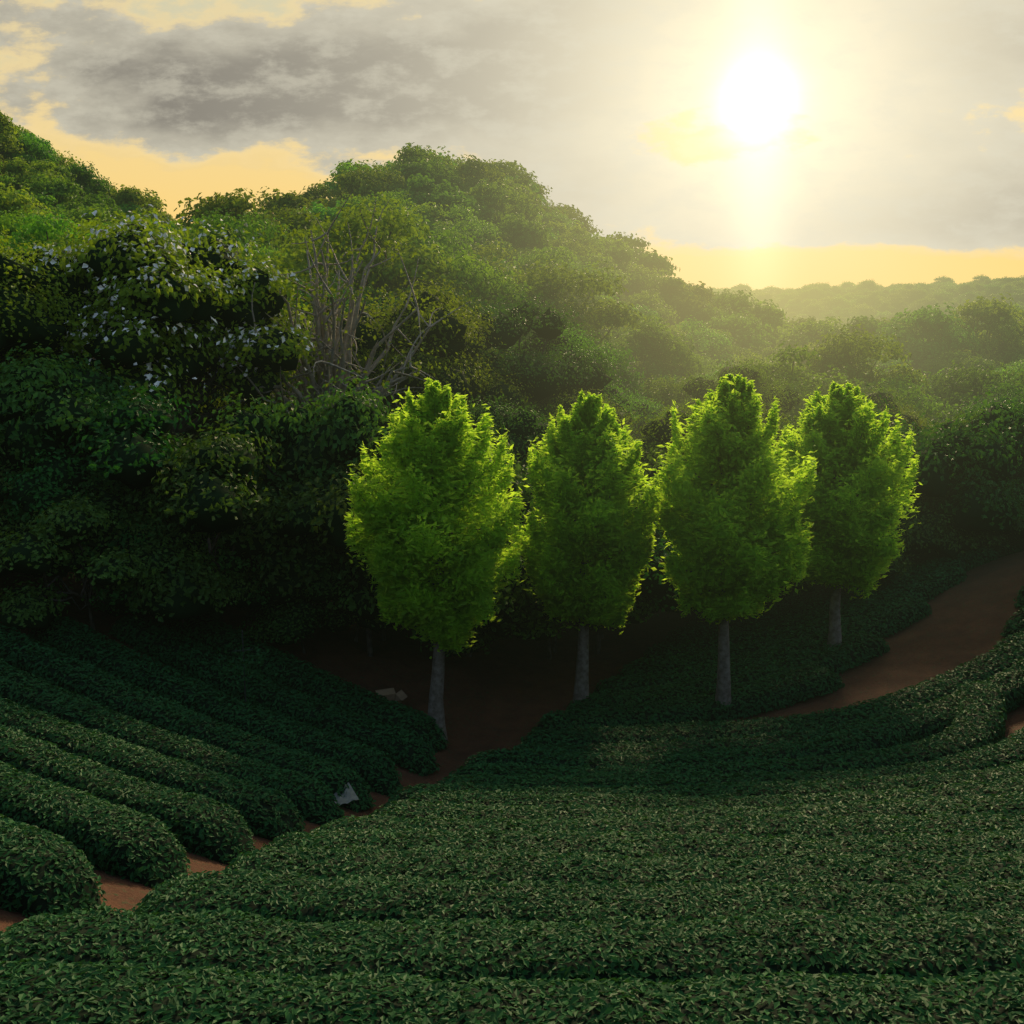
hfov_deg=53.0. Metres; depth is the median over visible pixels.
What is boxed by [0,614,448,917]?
tea rows
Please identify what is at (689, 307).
forest tree
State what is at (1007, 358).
forest tree
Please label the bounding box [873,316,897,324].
forest tree
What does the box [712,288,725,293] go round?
forest tree
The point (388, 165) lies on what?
forest tree
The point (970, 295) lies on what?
forest tree
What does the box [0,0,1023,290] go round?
sky
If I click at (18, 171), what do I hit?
forest tree
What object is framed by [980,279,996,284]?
forest tree
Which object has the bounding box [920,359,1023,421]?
forest tree
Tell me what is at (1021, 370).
forest tree
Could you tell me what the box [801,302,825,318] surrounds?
forest tree
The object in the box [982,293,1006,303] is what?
forest tree
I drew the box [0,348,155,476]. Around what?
shrub
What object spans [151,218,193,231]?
forest tree
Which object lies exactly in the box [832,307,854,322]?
forest tree
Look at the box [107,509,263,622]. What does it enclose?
shrub
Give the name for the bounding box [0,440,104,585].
shrub
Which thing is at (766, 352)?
forest tree
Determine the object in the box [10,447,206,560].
shrub
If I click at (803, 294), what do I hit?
forest tree
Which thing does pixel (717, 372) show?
forest tree
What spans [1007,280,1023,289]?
forest tree
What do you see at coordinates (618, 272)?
forest tree
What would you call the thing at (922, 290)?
forest tree
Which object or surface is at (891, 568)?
shrub
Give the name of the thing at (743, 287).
forest tree
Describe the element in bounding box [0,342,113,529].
shrub
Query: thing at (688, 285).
forest tree
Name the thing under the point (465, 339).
forest tree
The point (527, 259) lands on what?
forest tree
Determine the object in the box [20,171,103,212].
forest tree
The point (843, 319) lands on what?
forest tree
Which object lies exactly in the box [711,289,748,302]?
forest tree
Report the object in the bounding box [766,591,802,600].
shrub
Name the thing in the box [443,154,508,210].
forest tree
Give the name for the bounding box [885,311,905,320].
forest tree
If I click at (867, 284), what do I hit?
forest tree
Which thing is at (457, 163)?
forest tree
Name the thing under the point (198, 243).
forest tree
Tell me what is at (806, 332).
forest tree
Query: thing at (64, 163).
forest tree
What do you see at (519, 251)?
forest tree
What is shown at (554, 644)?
shrub
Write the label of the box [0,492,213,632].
tree
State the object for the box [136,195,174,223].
forest tree
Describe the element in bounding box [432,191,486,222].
forest tree
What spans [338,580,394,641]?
shrub
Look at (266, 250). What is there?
forest tree
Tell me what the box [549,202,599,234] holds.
forest tree
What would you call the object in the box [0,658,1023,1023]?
tea rows
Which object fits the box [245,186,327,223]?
forest tree
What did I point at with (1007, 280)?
forest tree
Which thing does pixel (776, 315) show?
forest tree
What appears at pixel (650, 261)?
forest tree
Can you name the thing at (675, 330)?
forest tree
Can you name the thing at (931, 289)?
forest tree
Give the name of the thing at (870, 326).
forest tree
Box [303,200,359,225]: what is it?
forest tree
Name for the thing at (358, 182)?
forest tree
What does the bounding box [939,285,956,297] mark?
forest tree
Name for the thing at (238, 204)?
forest tree
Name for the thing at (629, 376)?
forest tree
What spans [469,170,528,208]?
forest tree
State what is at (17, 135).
forest tree
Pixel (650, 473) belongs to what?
shrub
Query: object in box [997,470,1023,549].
shrub
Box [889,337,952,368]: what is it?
forest tree
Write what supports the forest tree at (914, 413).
on the terrain
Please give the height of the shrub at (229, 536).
6.514 m
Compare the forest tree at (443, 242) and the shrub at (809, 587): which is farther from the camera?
the forest tree at (443, 242)
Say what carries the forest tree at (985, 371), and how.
on the terrain
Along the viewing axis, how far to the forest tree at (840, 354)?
68.99 m
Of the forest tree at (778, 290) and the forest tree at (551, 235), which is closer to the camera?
the forest tree at (551, 235)
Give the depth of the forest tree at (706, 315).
140.59 m
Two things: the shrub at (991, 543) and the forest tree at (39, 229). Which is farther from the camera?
the forest tree at (39, 229)
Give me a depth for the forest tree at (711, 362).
94.08 m
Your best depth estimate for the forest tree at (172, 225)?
130.69 m
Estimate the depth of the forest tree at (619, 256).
151.89 m
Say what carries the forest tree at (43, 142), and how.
on the terrain
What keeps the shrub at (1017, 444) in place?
on the terrain
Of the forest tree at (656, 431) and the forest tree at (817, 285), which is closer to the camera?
the forest tree at (656, 431)
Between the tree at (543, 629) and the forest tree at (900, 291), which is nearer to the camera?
the tree at (543, 629)
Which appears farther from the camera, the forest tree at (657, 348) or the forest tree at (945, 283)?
the forest tree at (945, 283)
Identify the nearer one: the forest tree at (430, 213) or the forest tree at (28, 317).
the forest tree at (28, 317)
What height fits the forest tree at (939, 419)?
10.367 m
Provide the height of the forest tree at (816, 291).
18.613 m
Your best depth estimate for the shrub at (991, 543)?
38.32 m
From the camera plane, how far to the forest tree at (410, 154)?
158.19 m
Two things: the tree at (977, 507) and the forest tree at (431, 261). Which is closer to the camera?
the tree at (977, 507)
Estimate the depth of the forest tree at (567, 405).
46.15 m
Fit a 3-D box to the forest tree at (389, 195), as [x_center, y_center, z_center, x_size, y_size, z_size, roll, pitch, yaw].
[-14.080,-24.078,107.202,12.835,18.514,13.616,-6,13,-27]
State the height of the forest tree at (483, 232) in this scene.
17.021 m
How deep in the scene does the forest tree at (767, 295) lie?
523.10 m
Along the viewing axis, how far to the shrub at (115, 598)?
28.02 m
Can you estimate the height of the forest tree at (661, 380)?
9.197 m
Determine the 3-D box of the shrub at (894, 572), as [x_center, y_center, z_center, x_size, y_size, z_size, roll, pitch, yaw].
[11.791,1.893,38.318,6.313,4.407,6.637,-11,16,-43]
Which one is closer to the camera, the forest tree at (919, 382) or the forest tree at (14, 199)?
the forest tree at (919, 382)
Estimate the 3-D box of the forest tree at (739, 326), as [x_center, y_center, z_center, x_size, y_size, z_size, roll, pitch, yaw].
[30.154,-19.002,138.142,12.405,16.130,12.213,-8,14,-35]
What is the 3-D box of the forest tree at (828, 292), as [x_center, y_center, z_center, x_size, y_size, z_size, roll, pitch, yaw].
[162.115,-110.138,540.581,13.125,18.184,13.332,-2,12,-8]
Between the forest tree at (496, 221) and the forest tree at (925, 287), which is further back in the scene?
the forest tree at (925, 287)
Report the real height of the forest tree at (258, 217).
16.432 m
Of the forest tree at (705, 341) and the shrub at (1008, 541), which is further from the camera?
the forest tree at (705, 341)
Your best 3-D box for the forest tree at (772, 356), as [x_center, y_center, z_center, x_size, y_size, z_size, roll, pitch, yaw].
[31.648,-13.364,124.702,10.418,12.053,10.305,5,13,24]
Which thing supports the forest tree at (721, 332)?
on the terrain
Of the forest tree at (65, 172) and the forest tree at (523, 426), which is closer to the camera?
the forest tree at (523, 426)
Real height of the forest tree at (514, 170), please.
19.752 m
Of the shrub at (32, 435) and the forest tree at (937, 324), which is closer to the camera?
the shrub at (32, 435)
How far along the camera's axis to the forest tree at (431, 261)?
64.30 m
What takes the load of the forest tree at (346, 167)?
on the terrain
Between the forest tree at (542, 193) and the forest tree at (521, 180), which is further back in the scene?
the forest tree at (542, 193)
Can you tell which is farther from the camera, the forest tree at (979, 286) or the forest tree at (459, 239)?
the forest tree at (979, 286)
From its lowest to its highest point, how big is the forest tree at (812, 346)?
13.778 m
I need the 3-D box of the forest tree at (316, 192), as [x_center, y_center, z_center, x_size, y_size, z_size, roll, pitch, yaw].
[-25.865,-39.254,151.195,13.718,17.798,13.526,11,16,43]
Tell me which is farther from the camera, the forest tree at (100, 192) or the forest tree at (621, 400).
the forest tree at (100, 192)
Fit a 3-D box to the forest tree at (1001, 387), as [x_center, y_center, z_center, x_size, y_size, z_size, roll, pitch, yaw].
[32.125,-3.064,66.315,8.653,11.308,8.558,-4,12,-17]
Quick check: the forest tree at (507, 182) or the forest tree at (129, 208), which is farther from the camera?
the forest tree at (129, 208)
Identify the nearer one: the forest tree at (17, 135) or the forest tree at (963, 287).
the forest tree at (17, 135)
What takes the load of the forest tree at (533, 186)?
on the terrain
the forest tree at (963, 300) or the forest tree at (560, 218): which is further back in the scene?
the forest tree at (963, 300)
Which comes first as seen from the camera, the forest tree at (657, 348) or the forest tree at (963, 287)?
the forest tree at (657, 348)
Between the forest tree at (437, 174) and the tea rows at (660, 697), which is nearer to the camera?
the tea rows at (660, 697)
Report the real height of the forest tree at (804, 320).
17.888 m
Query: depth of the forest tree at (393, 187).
146.86 m
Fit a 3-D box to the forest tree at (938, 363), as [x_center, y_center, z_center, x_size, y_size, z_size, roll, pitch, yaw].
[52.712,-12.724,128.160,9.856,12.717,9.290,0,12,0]
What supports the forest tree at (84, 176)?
on the terrain
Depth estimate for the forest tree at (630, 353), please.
84.03 m
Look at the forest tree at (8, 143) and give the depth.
200.73 m
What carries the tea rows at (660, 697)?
on the terrain
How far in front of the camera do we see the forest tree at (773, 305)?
516.83 m
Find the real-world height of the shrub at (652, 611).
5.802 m
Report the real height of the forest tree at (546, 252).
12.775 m
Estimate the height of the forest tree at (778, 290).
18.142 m
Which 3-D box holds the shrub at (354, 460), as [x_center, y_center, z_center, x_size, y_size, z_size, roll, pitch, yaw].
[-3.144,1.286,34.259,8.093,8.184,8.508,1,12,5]
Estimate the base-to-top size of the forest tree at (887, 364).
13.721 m
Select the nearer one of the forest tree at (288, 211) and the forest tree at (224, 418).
the forest tree at (224, 418)
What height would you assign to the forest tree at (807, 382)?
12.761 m
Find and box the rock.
[334,782,358,806]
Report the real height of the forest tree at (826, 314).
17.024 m
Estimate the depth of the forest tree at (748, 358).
100.79 m
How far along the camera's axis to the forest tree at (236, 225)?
94.58 m
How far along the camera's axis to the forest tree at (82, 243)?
83.03 m
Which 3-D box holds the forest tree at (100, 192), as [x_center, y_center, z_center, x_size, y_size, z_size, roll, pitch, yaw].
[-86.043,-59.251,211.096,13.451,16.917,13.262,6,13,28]
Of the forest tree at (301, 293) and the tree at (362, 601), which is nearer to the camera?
the tree at (362, 601)
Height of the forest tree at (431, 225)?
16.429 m
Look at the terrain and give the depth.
30.68 m
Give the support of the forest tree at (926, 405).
on the terrain
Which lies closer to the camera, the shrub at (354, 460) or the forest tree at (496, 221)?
the shrub at (354, 460)
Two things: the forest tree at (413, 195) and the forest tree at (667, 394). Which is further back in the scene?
the forest tree at (413, 195)
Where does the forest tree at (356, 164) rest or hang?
on the terrain
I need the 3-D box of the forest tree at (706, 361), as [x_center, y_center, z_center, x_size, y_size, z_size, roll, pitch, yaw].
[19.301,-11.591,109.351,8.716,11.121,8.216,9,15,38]
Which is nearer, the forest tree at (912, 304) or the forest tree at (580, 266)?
the forest tree at (580, 266)
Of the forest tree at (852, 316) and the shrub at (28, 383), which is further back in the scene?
the forest tree at (852, 316)
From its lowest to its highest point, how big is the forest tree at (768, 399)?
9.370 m
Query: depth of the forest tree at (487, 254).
85.55 m
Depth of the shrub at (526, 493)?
30.76 m
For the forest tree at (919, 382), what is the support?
on the terrain
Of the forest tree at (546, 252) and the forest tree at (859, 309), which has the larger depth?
the forest tree at (859, 309)
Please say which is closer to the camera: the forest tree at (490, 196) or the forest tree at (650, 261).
the forest tree at (490, 196)
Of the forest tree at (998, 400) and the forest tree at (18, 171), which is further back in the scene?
the forest tree at (18, 171)
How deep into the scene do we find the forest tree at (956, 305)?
492.24 m
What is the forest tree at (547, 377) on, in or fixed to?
on the terrain
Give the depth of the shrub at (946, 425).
43.41 m
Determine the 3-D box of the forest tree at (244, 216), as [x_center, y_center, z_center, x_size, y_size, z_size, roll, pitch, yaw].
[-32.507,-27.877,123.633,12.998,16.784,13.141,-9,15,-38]
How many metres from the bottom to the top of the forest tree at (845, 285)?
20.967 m
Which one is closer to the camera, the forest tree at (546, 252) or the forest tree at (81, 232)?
the forest tree at (81, 232)
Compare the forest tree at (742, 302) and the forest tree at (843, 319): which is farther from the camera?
the forest tree at (843, 319)
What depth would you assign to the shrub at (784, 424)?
40.82 m
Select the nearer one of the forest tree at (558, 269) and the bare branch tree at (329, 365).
the bare branch tree at (329, 365)
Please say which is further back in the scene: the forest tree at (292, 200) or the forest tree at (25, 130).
the forest tree at (25, 130)
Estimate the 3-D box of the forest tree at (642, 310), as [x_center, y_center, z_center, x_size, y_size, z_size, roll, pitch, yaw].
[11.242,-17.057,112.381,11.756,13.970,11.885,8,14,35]
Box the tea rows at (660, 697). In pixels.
[512,543,1023,754]
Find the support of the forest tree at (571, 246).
on the terrain
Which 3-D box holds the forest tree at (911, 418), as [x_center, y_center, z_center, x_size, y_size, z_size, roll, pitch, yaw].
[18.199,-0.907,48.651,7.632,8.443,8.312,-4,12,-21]
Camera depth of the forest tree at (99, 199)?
186.97 m
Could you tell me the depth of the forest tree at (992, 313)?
138.82 m
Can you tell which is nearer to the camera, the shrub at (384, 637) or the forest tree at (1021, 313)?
the shrub at (384, 637)
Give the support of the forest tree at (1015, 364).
on the terrain
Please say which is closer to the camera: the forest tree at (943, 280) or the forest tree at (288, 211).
the forest tree at (288, 211)
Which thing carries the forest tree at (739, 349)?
on the terrain
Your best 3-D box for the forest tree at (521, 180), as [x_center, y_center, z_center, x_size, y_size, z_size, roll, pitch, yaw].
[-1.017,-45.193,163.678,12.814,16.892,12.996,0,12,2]
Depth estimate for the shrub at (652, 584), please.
31.62 m
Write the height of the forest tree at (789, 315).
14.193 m
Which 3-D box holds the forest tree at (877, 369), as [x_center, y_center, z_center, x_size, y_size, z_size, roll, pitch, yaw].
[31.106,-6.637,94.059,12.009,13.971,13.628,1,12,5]
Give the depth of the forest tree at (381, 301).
56.74 m
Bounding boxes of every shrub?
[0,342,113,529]
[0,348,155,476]
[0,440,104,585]
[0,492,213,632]
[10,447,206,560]
[33,459,168,578]
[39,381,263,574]
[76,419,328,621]
[89,511,238,625]
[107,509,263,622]
[186,418,389,511]
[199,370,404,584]
[202,455,365,582]
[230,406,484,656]
[236,570,358,652]
[313,441,531,510]
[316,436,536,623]
[320,542,386,640]
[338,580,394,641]
[405,617,559,656]
[467,457,546,656]
[474,625,512,644]
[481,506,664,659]
[505,450,657,652]
[536,493,693,654]
[601,594,679,637]
[637,445,696,617]
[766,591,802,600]
[768,412,801,459]
[780,578,816,594]
[798,531,911,594]
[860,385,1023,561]
[875,524,920,579]
[881,436,1023,561]
[891,489,993,561]
[904,504,1016,551]
[922,406,1019,489]
[980,422,1023,490]
[991,487,1023,543]
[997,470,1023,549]
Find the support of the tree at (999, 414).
on the terrain
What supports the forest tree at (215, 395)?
on the terrain
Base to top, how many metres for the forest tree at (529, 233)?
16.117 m
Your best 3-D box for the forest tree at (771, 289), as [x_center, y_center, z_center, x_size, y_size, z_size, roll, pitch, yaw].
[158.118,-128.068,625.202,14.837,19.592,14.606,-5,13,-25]
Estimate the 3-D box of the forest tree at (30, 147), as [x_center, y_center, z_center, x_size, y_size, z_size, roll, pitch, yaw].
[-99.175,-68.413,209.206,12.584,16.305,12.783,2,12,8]
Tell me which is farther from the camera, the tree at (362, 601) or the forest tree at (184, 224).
the forest tree at (184, 224)
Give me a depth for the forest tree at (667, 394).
64.44 m
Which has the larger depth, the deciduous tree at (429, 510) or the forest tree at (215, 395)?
the forest tree at (215, 395)
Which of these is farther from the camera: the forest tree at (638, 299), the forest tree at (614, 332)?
the forest tree at (638, 299)
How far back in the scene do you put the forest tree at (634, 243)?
174.86 m
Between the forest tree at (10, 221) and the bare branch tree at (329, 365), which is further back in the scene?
the forest tree at (10, 221)
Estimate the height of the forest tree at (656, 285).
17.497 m
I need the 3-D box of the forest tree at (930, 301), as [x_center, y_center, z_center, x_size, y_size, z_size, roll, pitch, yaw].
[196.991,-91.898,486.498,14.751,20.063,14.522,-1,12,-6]
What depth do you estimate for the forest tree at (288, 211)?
104.37 m
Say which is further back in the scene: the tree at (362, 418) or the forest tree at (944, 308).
the forest tree at (944, 308)
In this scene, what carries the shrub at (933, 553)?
on the terrain
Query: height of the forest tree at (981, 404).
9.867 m
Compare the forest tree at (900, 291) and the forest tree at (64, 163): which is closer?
the forest tree at (64, 163)
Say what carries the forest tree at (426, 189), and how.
on the terrain
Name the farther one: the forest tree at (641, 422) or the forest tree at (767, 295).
the forest tree at (767, 295)
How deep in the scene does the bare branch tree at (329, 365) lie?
39.29 m
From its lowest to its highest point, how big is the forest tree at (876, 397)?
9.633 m
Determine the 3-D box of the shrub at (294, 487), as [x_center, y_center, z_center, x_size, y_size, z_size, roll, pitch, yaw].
[-7.260,0.580,33.503,8.506,7.791,8.091,-9,15,-38]
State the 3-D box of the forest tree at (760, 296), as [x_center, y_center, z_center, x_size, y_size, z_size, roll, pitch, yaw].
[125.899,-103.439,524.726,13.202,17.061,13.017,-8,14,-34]
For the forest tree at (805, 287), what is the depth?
541.64 m
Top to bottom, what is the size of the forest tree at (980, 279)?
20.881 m
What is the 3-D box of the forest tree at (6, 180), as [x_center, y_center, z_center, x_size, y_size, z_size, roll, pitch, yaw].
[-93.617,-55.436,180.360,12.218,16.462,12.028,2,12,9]
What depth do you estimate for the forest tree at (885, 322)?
155.09 m
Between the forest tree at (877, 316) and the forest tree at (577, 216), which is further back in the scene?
the forest tree at (877, 316)
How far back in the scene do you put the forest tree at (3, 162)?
189.07 m
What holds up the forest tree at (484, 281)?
on the terrain
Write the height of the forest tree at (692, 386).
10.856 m
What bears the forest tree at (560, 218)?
on the terrain
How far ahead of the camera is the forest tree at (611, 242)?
163.48 m
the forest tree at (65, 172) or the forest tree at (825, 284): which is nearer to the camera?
the forest tree at (65, 172)
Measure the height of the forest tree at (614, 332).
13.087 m
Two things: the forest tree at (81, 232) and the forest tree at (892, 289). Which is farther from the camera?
the forest tree at (892, 289)
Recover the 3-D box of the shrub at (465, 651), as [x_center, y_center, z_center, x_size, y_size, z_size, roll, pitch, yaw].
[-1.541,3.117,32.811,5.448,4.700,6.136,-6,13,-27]
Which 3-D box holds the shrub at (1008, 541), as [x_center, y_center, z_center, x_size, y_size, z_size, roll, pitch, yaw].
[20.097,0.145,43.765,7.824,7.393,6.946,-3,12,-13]
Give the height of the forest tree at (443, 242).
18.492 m
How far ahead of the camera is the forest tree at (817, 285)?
572.10 m
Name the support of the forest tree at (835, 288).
on the terrain
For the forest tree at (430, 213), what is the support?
on the terrain
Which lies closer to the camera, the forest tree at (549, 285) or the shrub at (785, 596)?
the shrub at (785, 596)
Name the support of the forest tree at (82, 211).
on the terrain
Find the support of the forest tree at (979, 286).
on the terrain
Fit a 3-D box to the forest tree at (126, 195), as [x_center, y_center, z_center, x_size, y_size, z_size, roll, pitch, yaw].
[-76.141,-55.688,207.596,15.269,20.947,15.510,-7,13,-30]
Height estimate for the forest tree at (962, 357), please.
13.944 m
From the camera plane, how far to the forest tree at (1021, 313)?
185.54 m
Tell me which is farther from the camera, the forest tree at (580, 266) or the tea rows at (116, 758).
the forest tree at (580, 266)
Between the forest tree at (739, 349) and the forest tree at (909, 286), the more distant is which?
the forest tree at (909, 286)
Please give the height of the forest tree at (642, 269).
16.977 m
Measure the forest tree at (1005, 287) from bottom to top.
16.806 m
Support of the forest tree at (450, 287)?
on the terrain
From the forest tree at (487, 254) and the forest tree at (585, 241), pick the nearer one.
the forest tree at (487, 254)
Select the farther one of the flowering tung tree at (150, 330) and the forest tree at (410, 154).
the forest tree at (410, 154)
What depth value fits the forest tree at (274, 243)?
77.45 m
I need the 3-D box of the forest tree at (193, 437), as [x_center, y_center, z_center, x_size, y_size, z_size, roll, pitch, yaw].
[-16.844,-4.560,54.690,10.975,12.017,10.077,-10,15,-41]
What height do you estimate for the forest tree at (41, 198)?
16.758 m
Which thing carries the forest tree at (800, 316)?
on the terrain
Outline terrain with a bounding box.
[13,307,1023,915]
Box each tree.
[0,110,23,153]
[0,129,26,157]
[0,136,62,172]
[0,144,12,178]
[0,170,15,190]
[0,182,60,229]
[0,206,55,243]
[0,210,97,255]
[0,225,118,373]
[1,156,68,193]
[1,189,70,232]
[7,125,35,136]
[10,203,315,446]
[19,131,58,165]
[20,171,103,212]
[26,159,76,194]
[50,203,115,227]
[51,215,117,246]
[52,150,93,178]
[58,238,94,254]
[59,191,129,223]
[62,161,113,198]
[76,183,116,197]
[103,183,166,226]
[110,201,142,218]
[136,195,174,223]
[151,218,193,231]
[155,229,243,262]
[157,336,229,442]
[157,432,200,447]
[163,223,192,240]
[174,188,279,237]
[181,207,289,259]
[185,296,346,442]
[198,189,481,425]
[233,209,257,224]
[233,240,286,272]
[242,204,326,245]
[242,207,281,246]
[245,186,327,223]
[251,212,369,283]
[262,191,458,304]
[279,277,381,325]
[296,181,352,205]
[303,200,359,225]
[309,272,536,428]
[312,165,405,209]
[314,160,386,201]
[327,158,388,193]
[335,188,429,233]
[344,377,527,739]
[348,285,408,311]
[364,219,479,292]
[372,194,441,230]
[378,147,454,169]
[381,248,571,341]
[384,142,464,183]
[384,181,435,191]
[387,158,477,194]
[387,188,419,209]
[397,173,483,223]
[401,291,627,412]
[408,280,531,346]
[412,201,457,228]
[429,201,522,264]
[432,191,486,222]
[432,225,478,258]
[440,236,554,308]
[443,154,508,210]
[447,154,466,166]
[453,390,557,479]
[465,179,552,226]
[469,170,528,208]
[473,323,645,440]
[474,212,552,264]
[485,158,548,208]
[485,212,544,237]
[499,205,559,244]
[499,260,584,300]
[500,175,545,211]
[500,257,646,350]
[501,172,550,209]
[501,248,548,269]
[504,243,619,309]
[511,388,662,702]
[519,243,560,265]
[519,386,641,450]
[535,184,569,214]
[537,207,583,229]
[545,220,591,244]
[548,229,601,261]
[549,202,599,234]
[549,235,622,283]
[549,246,631,295]
[554,259,621,295]
[586,231,641,269]
[587,312,709,384]
[589,240,659,300]
[593,324,647,367]
[595,339,652,401]
[596,327,626,339]
[598,231,652,254]
[602,294,664,332]
[613,289,679,323]
[616,262,672,303]
[624,248,679,276]
[625,273,700,327]
[626,391,669,441]
[629,385,793,471]
[635,373,708,410]
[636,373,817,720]
[644,375,693,399]
[653,278,716,326]
[653,321,692,350]
[660,354,808,416]
[663,350,725,379]
[665,321,748,351]
[666,276,698,289]
[675,315,738,369]
[688,303,776,346]
[690,289,770,327]
[692,352,718,373]
[698,361,741,382]
[700,311,778,352]
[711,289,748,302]
[711,340,869,418]
[711,344,773,366]
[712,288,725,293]
[720,299,789,347]
[732,284,753,294]
[732,349,778,366]
[749,293,767,301]
[751,347,794,363]
[753,382,798,429]
[760,292,778,304]
[762,354,804,366]
[763,285,775,292]
[765,301,780,308]
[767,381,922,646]
[772,287,786,294]
[772,315,857,362]
[773,292,793,309]
[781,312,796,320]
[784,315,818,330]
[791,314,808,320]
[792,342,818,367]
[793,289,809,299]
[795,322,929,405]
[797,285,815,295]
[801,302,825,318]
[804,282,822,287]
[806,286,826,302]
[816,310,837,319]
[818,285,832,297]
[820,283,833,287]
[822,315,850,327]
[827,285,842,293]
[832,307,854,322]
[838,315,920,350]
[839,281,855,289]
[842,314,868,323]
[846,303,878,318]
[849,374,957,425]
[852,279,880,292]
[853,383,932,432]
[856,350,913,371]
[856,362,922,385]
[867,367,943,398]
[872,321,922,343]
[873,311,890,320]
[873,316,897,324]
[876,302,979,369]
[880,406,933,435]
[881,287,898,293]
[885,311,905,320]
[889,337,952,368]
[894,287,909,306]
[897,404,931,433]
[899,282,914,310]
[904,286,927,299]
[908,299,934,311]
[909,296,940,310]
[912,284,929,295]
[917,359,961,377]
[918,349,1001,379]
[919,283,934,294]
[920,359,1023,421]
[924,398,960,425]
[929,275,952,288]
[930,368,1021,399]
[932,303,955,316]
[935,281,955,287]
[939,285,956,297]
[940,293,1023,366]
[940,300,959,316]
[944,376,1023,421]
[952,282,977,299]
[956,291,984,303]
[956,390,1023,540]
[958,298,977,314]
[962,282,983,291]
[966,274,990,283]
[966,395,1013,416]
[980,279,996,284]
[980,387,1023,406]
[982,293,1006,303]
[982,365,1023,401]
[987,332,1023,366]
[987,359,1023,375]
[994,276,1015,285]
[999,283,1020,306]
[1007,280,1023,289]
[1012,303,1023,320]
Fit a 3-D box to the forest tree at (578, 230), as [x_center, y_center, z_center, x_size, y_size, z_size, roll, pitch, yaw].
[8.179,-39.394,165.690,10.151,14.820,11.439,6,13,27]
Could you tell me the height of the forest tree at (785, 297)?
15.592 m

